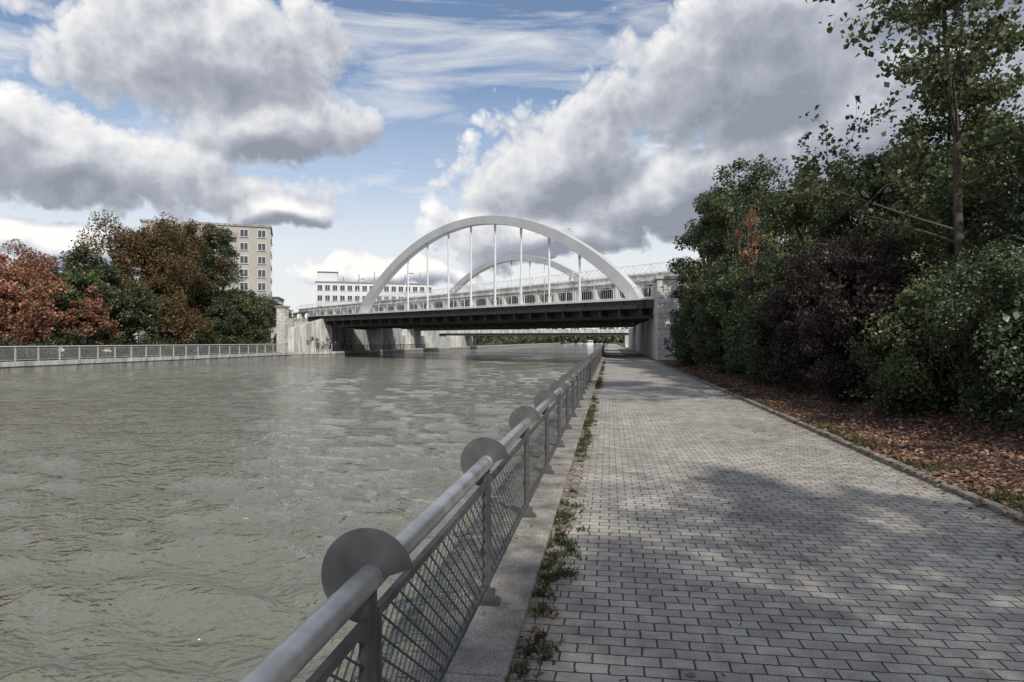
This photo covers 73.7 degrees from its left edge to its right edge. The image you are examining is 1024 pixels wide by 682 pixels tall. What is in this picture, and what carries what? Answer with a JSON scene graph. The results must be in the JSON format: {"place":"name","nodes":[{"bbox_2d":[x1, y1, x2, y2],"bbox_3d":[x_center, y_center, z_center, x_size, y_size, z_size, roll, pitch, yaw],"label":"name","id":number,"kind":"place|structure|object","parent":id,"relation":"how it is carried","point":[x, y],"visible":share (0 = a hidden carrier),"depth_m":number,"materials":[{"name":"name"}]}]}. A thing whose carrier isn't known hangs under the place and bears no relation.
{"place":"outdoors","nodes":[
{"label":"outdoors","id":0,"kind":"place"},
{"bbox_2d":[272,297,284,305],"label":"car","id":1,"kind":"structure","parent":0,"point":[280,300],"depth_m":215.84,"materials":[{"name":"metal"}]},
{"bbox_2d":[0,342,606,681],"bbox_3d":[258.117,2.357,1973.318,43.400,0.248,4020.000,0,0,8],"label":"water","id":2,"kind":"structure","parent":0,"point":[180,523],"depth_m":10.69,"materials":[{"name":"grey liquid"}]},
{"bbox_2d":[587,340,593,345],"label":"motor boat","id":3,"kind":"object","parent":2,"relation":"on","point":[590,343],"visible":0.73,"depth_m":329.49,"materials":[{"name":"white plastic"}]},
{"bbox_2d":[1,341,654,361],"bbox_3d":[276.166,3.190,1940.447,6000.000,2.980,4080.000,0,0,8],"label":"ground","id":4,"kind":"structure","parent":0,"point":[566,342],"depth_m":85.97,"materials":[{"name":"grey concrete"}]},
{"bbox_2d":[0,279,63,359],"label":"autumn tree","id":5,"kind":"object","parent":4,"relation":"on","point":[36,316],"visible":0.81,"depth_m":58.88,"materials":[{"name":"red plant"}]},
{"bbox_2d":[0,238,73,358],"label":"autumn tree","id":6,"kind":"object","parent":4,"relation":"on","point":[19,272],"visible":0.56,"depth_m":63.11,"materials":[{"name":"red plant"}]},
{"bbox_2d":[8,249,79,357],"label":"autumn tree","id":7,"kind":"object","parent":4,"relation":"on","point":[50,263],"visible":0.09,"depth_m":68.58,"materials":[{"name":"red plant"}]},
{"bbox_2d":[44,246,112,307],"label":"deciduous tree","id":8,"kind":"object","parent":4,"relation":"on","point":[72,256],"visible":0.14,"depth_m":74.64,"materials":[{"name":"green plant"}]},
{"bbox_2d":[22,270,147,350],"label":"walls","id":9,"kind":"structure","parent":4,"relation":"on","point":[123,277],"depth_m":110.87,"materials":[{"name":"grey concrete"}]},
{"bbox_2d":[43,266,133,357],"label":"deciduous tree","id":10,"kind":"object","parent":4,"relation":"on","point":[91,279],"visible":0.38,"depth_m":68.47,"materials":[{"name":"green plant"}]},
{"bbox_2d":[61,285,122,357],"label":"autumn tree","id":11,"kind":"object","parent":4,"relation":"on","point":[100,318],"visible":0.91,"depth_m":66.37,"materials":[{"name":"red plant"}]},
{"bbox_2d":[55,260,143,356],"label":"deciduous tree","id":12,"kind":"object","parent":4,"relation":"on","point":[107,270],"visible":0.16,"depth_m":72.86,"materials":[{"name":"green plant"}]},
{"bbox_2d":[55,210,180,355],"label":"autumn tree","id":13,"kind":"object","parent":4,"relation":"on","point":[124,242],"visible":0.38,"depth_m":78.80,"materials":[{"name":"green plant"}]},
{"bbox_2d":[100,282,165,352],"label":"deciduous tree","id":14,"kind":"object","parent":4,"relation":"on","point":[140,320],"visible":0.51,"depth_m":73.45,"materials":[{"name":"green plant"}]},
{"bbox_2d":[0,329,275,361],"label":"hedge","id":15,"kind":"object","parent":4,"relation":"on","point":[120,340],"visible":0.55,"depth_m":69.42,"materials":[{"name":"green plant"}]},
{"bbox_2d":[114,212,210,339],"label":"autumn tree","id":16,"kind":"object","parent":4,"relation":"on","point":[161,227],"visible":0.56,"depth_m":84.39,"materials":[{"name":"brown plant"}]},
{"bbox_2d":[138,223,221,334],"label":"deciduous tree","id":17,"kind":"object","parent":4,"relation":"on","point":[178,225],"visible":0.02,"depth_m":99.65,"materials":[{"name":"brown plant"}]},
{"bbox_2d":[147,290,215,354],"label":"autumn tree","id":18,"kind":"object","parent":4,"relation":"on","point":[166,316],"visible":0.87,"depth_m":79.99,"materials":[{"name":"brown plant"}]},
{"bbox_2d":[143,218,228,332],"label":"autumn tree","id":19,"kind":"object","parent":4,"relation":"on","point":[197,244],"visible":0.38,"depth_m":91.94,"materials":[{"name":"brown plant"}]},
{"bbox_2d":[141,221,271,300],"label":"walls","id":20,"kind":"structure","parent":4,"relation":"on","point":[253,253],"depth_m":146.76,"materials":[{"name":"beige paint"}]},
{"bbox_2d":[149,221,217,283],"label":"stair block","id":21,"kind":"structure","parent":20,"relation":"attached to","point":[202,226],"depth_m":142.49,"materials":[{"name":"beige paint"}]},
{"bbox_2d":[140,219,272,236],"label":"roof","id":22,"kind":"structure","parent":20,"relation":"on","point":[224,224],"depth_m":144.88,"materials":[{"name":"concrete"}]},
{"bbox_2d":[146,224,271,298],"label":"window frames","id":23,"kind":"structure","parent":20,"relation":"attached to","point":[258,256],"depth_m":147.37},
{"bbox_2d":[147,225,264,298],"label":"window glass","id":24,"kind":"object","parent":23,"relation":"in","point":[244,259],"visible":0.19,"depth_m":146.35,"materials":[{"name":"grey glass"}]},
{"bbox_2d":[221,232,236,289],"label":"balconies","id":25,"kind":"structure","parent":20,"relation":"attached to","point":[235,248],"depth_m":144.46,"materials":[{"name":"beige concrete"}]},
{"bbox_2d":[239,237,272,294],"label":"window sills","id":26,"kind":"structure","parent":20,"relation":"attached to","point":[261,264],"depth_m":147.05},
{"bbox_2d":[179,222,246,352],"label":"deciduous tree","id":27,"kind":"object","parent":4,"relation":"on","point":[229,273],"visible":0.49,"depth_m":94.41,"materials":[{"name":"green plant"}]},
{"bbox_2d":[195,297,248,352],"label":"deciduous tree","id":28,"kind":"object","parent":4,"relation":"on","point":[224,315],"visible":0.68,"depth_m":89.39,"materials":[{"name":"green plant"}]},
{"bbox_2d":[210,289,271,351],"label":"deciduous tree","id":29,"kind":"object","parent":4,"relation":"on","point":[244,307],"visible":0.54,"depth_m":97.58,"materials":[{"name":"green plant"}]},
{"bbox_2d":[229,287,275,351],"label":"deciduous tree","id":30,"kind":"object","parent":4,"relation":"on","point":[272,316],"visible":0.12,"depth_m":103.55,"materials":[{"name":"green plant"}]},
{"bbox_2d":[250,292,295,321],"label":"deciduous tree","id":31,"kind":"object","parent":4,"relation":"on","point":[278,304],"visible":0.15,"depth_m":109.52,"materials":[{"name":"green plant"}]},
{"bbox_2d":[0,343,562,373],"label":"quay wall","id":32,"kind":"structure","parent":4,"relation":"on","point":[41,368],"depth_m":71.11,"materials":[{"name":"concrete"}]},
{"bbox_2d":[0,343,554,366],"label":"canal coping","id":33,"kind":"object","parent":32,"relation":"on","point":[36,363],"visible":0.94,"depth_m":70.49,"materials":[{"name":"concrete"}]},
{"bbox_2d":[0,344,287,361],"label":"canal railing","id":34,"kind":"object","parent":33,"relation":"on","point":[240,350],"visible":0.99,"depth_m":63.13,"materials":[{"name":"grey metal"}]},
{"bbox_2d":[332,344,424,350],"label":"canal railing","id":35,"kind":"object","parent":33,"relation":"on","point":[385,345],"visible":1,"depth_m":122.58,"materials":[{"name":"grey metal"}]},
{"bbox_2d":[133,306,449,351],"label":"bridge abutment","id":36,"kind":"object","parent":4,"relation":"on","point":[290,333],"visible":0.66,"depth_m":108.06,"materials":[{"name":"concrete"}]},
{"bbox_2d":[306,337,330,348],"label":"graffiti","id":37,"kind":"object","parent":36,"relation":"attached to","point":[316,339],"visible":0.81,"depth_m":104.54,"materials":[{"name":"paint"}]},
{"bbox_2d":[332,336,352,348],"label":"graffiti","id":38,"kind":"object","parent":36,"relation":"attached to","point":[343,340],"visible":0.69,"depth_m":112.53,"materials":[{"name":"paint"}]},
{"bbox_2d":[401,255,639,330],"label":"arch bridge","id":39,"kind":"structure","parent":36,"relation":"on","point":[564,269],"depth_m":127.85,"materials":[{"name":"metal"}]},
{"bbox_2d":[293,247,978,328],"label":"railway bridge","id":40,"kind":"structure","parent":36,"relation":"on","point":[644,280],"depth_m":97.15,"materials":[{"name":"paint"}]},
{"bbox_2d":[443,329,551,344],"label":"distant trees","id":41,"kind":"object","parent":4,"relation":"on","point":[512,339],"visible":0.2,"depth_m":362.26,"materials":[{"name":"green plant"}]},
{"bbox_2d":[406,345,607,681],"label":"canal coping","id":42,"kind":"object","parent":4,"relation":"on","point":[486,651],"visible":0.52,"depth_m":4.53,"materials":[{"name":"grey concrete"}]},
{"bbox_2d":[237,345,604,681],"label":"canal railing","id":43,"kind":"object","parent":42,"relation":"on","point":[360,566],"visible":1,"depth_m":2.76,"materials":[{"name":"grey metal"}]},
{"bbox_2d":[439,328,628,346],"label":"girder bridge","id":44,"kind":"structure","parent":4,"relation":"on","point":[460,338],"depth_m":192.67,"materials":[{"name":"concrete"}]},
{"bbox_2d":[483,327,631,343],"bbox_3d":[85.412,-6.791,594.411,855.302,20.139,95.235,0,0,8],"label":"distant trees","id":45,"kind":"object","parent":4,"relation":"on","point":[585,339],"visible":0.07,"depth_m":568.27,"materials":[{"name":"green plant"}]},
{"bbox_2d":[629,276,680,359],"bbox_3d":[33.570,-1.910,101.205,30.050,7.380,90.150,0,0,8],"label":"bridge abutment","id":46,"kind":"object","parent":4,"relation":"on","point":[646,338],"visible":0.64,"depth_m":58.81,"materials":[{"name":"concrete"}]},
{"bbox_2d":[307,215,685,327],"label":"arch bridge","id":47,"kind":"structure","parent":46,"relation":"on","point":[634,305],"depth_m":79.50,"materials":[{"name":"metal"}]},
{"bbox_2d":[357,279,359,312],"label":"street lamp","id":48,"kind":"object","parent":47,"relation":"on","point":[357,296],"visible":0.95,"depth_m":119.94,"materials":[{"name":"metal"}]},
{"bbox_2d":[405,273,413,310],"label":"street lamp","id":49,"kind":"object","parent":47,"relation":"on","point":[405,290],"visible":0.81,"depth_m":110.09,"materials":[{"name":"metal"}]},
{"bbox_2d":[544,257,555,302],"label":"street lamp","id":50,"kind":"object","parent":47,"relation":"on","point":[544,277],"visible":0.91,"depth_m":89.13,"materials":[{"name":"metal"}]},
{"bbox_2d":[664,338,673,357],"bbox_3d":[13.488,0.575,58.680,0.900,1.726,0.002,0,0,8],"label":"graffiti","id":51,"kind":"object","parent":46,"relation":"attached to","point":[669,348],"visible":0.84,"depth_m":58.69,"materials":[{"name":"paint"}]},
{"bbox_2d":[624,347,1023,524],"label":"path kerb","id":52,"kind":"structure","parent":4,"relation":"on","point":[990,505],"depth_m":8.87,"materials":[{"name":"concrete"}]},
{"bbox_2d":[316,282,432,306],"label":"walls","id":53,"kind":"structure","parent":0,"point":[353,293],"depth_m":233.73,"materials":[{"name":"white paint"}]},
{"bbox_2d":[317,285,431,306],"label":"window frames","id":54,"kind":"structure","parent":53,"relation":"attached to","point":[355,285],"depth_m":232.67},
{"bbox_2d":[318,285,430,306],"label":"window glass","id":55,"kind":"object","parent":54,"relation":"in","point":[364,288],"visible":0.23,"depth_m":233.87,"materials":[{"name":"grey glass"}]},
{"bbox_2d":[315,281,433,284],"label":"roof","id":56,"kind":"structure","parent":53,"relation":"on","point":[370,282],"depth_m":234.10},
{"bbox_2d":[318,272,337,280],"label":"roof plant room","id":57,"kind":"object","parent":56,"relation":"on","point":[323,276],"visible":0.79,"depth_m":232.50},
{"bbox_2d":[0,0,1023,340],"label":"sky","id":58,"kind":"structure","parent":0,"point":[356,131],"materials":[{"name":"blue"}]},
{"bbox_2d":[507,344,1023,681],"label":"footpath","id":59,"kind":"structure","parent":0,"point":[873,599],"depth_m":5.20,"materials":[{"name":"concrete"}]},
{"bbox_2d":[505,361,605,681],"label":"weeds","id":60,"kind":"object","parent":59,"relation":"on","point":[553,576],"visible":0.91,"depth_m":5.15,"materials":[{"name":"green plant"}]},
{"bbox_2d":[454,369,1023,681],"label":"fallen leaves","id":61,"kind":"object","parent":59,"relation":"on","point":[689,673],"visible":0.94,"depth_m":5.96,"materials":[{"name":"brown plant"}]},
{"bbox_2d":[551,415,949,680],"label":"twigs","id":62,"kind":"object","parent":59,"relation":"on","point":[718,513],"visible":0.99,"depth_m":6.37,"materials":[{"name":"brown wood"}]},
{"bbox_2d":[656,359,1023,523],"bbox_3d":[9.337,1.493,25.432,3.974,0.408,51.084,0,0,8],"label":"leaf litter","id":63,"kind":"object","parent":0,"point":[942,424],"visible":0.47,"depth_m":11.34,"materials":[{"name":"brown plant"}]},
{"bbox_2d":[664,308,695,360],"bbox_3d":[13.338,-1.161,48.666,4.543,5.830,6.309,0,0,8],"label":"green shrub","id":64,"kind":"object","parent":63,"relation":"on","point":[676,320],"visible":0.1,"depth_m":48.48,"materials":[{"name":"green plant"}]},
{"bbox_2d":[663,266,720,366],"bbox_3d":[12.080,-1.484,42.590,4.354,6.478,5.743,0,0,-15],"label":"green shrub","id":65,"kind":"object","parent":63,"relation":"on","point":[679,333],"visible":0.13,"depth_m":42.53,"materials":[{"name":"green plant"}]},
{"bbox_2d":[670,219,730,307],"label":"deciduous tree","id":66,"kind":"object","parent":63,"relation":"on","point":[676,294],"visible":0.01,"depth_m":55.12,"materials":[{"name":"green plant"}]},
{"bbox_2d":[666,189,742,357],"bbox_3d":[14.148,-4.457,48.038,6.410,12.510,6.185,0,0,8],"label":"deciduous tree","id":67,"kind":"object","parent":63,"relation":"on","point":[680,260],"visible":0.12,"depth_m":48.81,"materials":[{"name":"green plant"}]},
{"bbox_2d":[681,260,729,369],"bbox_3d":[11.452,-1.209,37.283,4.213,5.924,5.932,0,0,8],"label":"green shrub","id":68,"kind":"object","parent":63,"relation":"on","point":[691,340],"visible":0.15,"depth_m":37.62,"materials":[{"name":"green plant"}]},
{"bbox_2d":[690,260,752,374],"bbox_3d":[10.761,-1.129,32.658,4.417,5.756,5.108,0,0,8],"label":"green shrub","id":69,"kind":"object","parent":63,"relation":"on","point":[709,330],"visible":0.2,"depth_m":32.39,"materials":[{"name":"green plant"}]},
{"bbox_2d":[673,158,784,326],"bbox_3d":[13.448,-4.621,41.651,7.144,12.779,5.982,0,0,8],"label":"deciduous tree","id":70,"kind":"object","parent":63,"relation":"on","point":[719,216],"visible":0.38,"depth_m":41.20,"materials":[{"name":"green plant"}]},
{"bbox_2d":[696,235,798,378],"bbox_3d":[10.094,-1.273,28.156,4.322,6.054,4.732,0,0,-25],"label":"green shrub","id":71,"kind":"object","parent":63,"relation":"on","point":[729,334],"visible":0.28,"depth_m":27.90,"materials":[{"name":"green plant"}]},
{"bbox_2d":[731,209,769,377],"bbox_3d":[9.882,-1.784,28.094,1.533,7.332,1.729,0,0,8],"label":"autumn tree","id":72,"kind":"object","parent":63,"relation":"on","point":[749,253],"visible":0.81,"depth_m":28.03,"materials":[{"name":"red plant"}]},
{"bbox_2d":[700,157,829,311],"bbox_3d":[13.018,-3.751,34.850,6.305,11.068,6.652,0,0,8],"label":"deciduous tree","id":73,"kind":"object","parent":63,"relation":"on","point":[751,186],"visible":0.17,"depth_m":34.56,"materials":[{"name":"green plant"}]},
{"bbox_2d":[725,232,825,384],"bbox_3d":[9.720,-1.104,24.102,4.098,5.717,4.416,0,0,31],"label":"green shrub","id":74,"kind":"object","parent":63,"relation":"on","point":[755,282],"visible":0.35,"depth_m":24.17,"materials":[{"name":"green plant"}]},
{"bbox_2d":[728,175,869,371],"bbox_3d":[12.920,-2.541,28.775,5.885,8.642,6.112,0,0,-38],"label":"deciduous tree","id":75,"kind":"object","parent":63,"relation":"on","point":[797,219],"visible":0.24,"depth_m":28.46,"materials":[{"name":"green plant"}]},
{"bbox_2d":[750,163,867,257],"bbox_3d":[19.828,-5.018,45.500,8.553,13.610,8.988,0,0,38],"label":"deciduous tree","id":76,"kind":"object","parent":63,"relation":"on","point":[794,168],"visible":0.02,"depth_m":45.46,"materials":[{"name":"green plant"}]},
{"bbox_2d":[752,230,882,393],"bbox_3d":[9.707,-0.816,20.556,4.156,5.135,4.845,0,0,8],"label":"purple shrub","id":77,"kind":"object","parent":63,"relation":"on","point":[802,300],"visible":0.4,"depth_m":20.29,"materials":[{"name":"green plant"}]},
{"bbox_2d":[692,374,1023,512],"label":"verge grass","id":78,"kind":"structure","parent":63,"relation":"on","point":[909,463],"depth_m":10.66,"materials":[{"name":"green plant"}]},
{"bbox_2d":[785,145,942,342],"bbox_3d":[18.331,-4.059,34.876,8.418,11.712,9.084,0,0,30],"label":"deciduous tree","id":79,"kind":"object","parent":63,"relation":"on","point":[855,169],"visible":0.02,"depth_m":34.43,"materials":[{"name":"green plant"}]},
{"bbox_2d":[778,208,954,403],"bbox_3d":[9.149,-0.763,17.543,4.557,5.033,4.253,0,0,-37],"label":"purple shrub","id":80,"kind":"object","parent":63,"relation":"on","point":[833,318],"visible":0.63,"depth_m":16.91,"materials":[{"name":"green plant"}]},
{"bbox_2d":[753,0,1023,408],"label":"maple tree","id":81,"kind":"object","parent":63,"relation":"on","point":[919,17],"visible":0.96,"depth_m":14.73,"materials":[{"name":"green plant"}]},
{"bbox_2d":[800,138,988,363],"bbox_3d":[12.615,-2.562,23.041,6.117,8.673,6.221,0,0,8],"label":"deciduous tree","id":82,"kind":"object","parent":63,"relation":"on","point":[823,229],"visible":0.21,"depth_m":22.46,"materials":[{"name":"green plant"}]},
{"bbox_2d":[839,243,1022,422],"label":"green shrub","id":83,"kind":"object","parent":63,"relation":"on","point":[895,351],"visible":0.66,"depth_m":13.90,"materials":[{"name":"green plant"}]},
{"bbox_2d":[840,43,1023,276],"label":"maple tree","id":84,"kind":"object","parent":63,"relation":"on","point":[987,92],"visible":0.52,"depth_m":19.69,"materials":[{"name":"green plant"}]},
{"bbox_2d":[856,113,1023,341],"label":"deciduous tree","id":85,"kind":"object","parent":63,"relation":"on","point":[945,210],"visible":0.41,"depth_m":17.11,"materials":[{"name":"green plant"}]},
{"bbox_2d":[872,91,1023,365],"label":"deciduous tree","id":86,"kind":"object","parent":63,"relation":"on","point":[1012,120],"visible":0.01,"depth_m":23.37,"materials":[{"name":"green plant"}]},
{"bbox_2d":[894,205,1023,434],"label":"flowering shrub","id":87,"kind":"object","parent":63,"relation":"on","point":[998,360],"visible":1,"depth_m":11.39,"materials":[{"name":"green plant"}]},
{"bbox_2d":[964,171,1023,310],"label":"deciduous tree","id":88,"kind":"object","parent":63,"relation":"on","point":[1012,220],"visible":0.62,"depth_m":14.04,"materials":[{"name":"green plant"}]},
{"bbox_2d":[1000,137,1023,167],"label":"maple tree","id":89,"kind":"object","parent":63,"relation":"on","point":[1019,149],"visible":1,"depth_m":13.53,"materials":[{"name":"green plant"}]}
]}

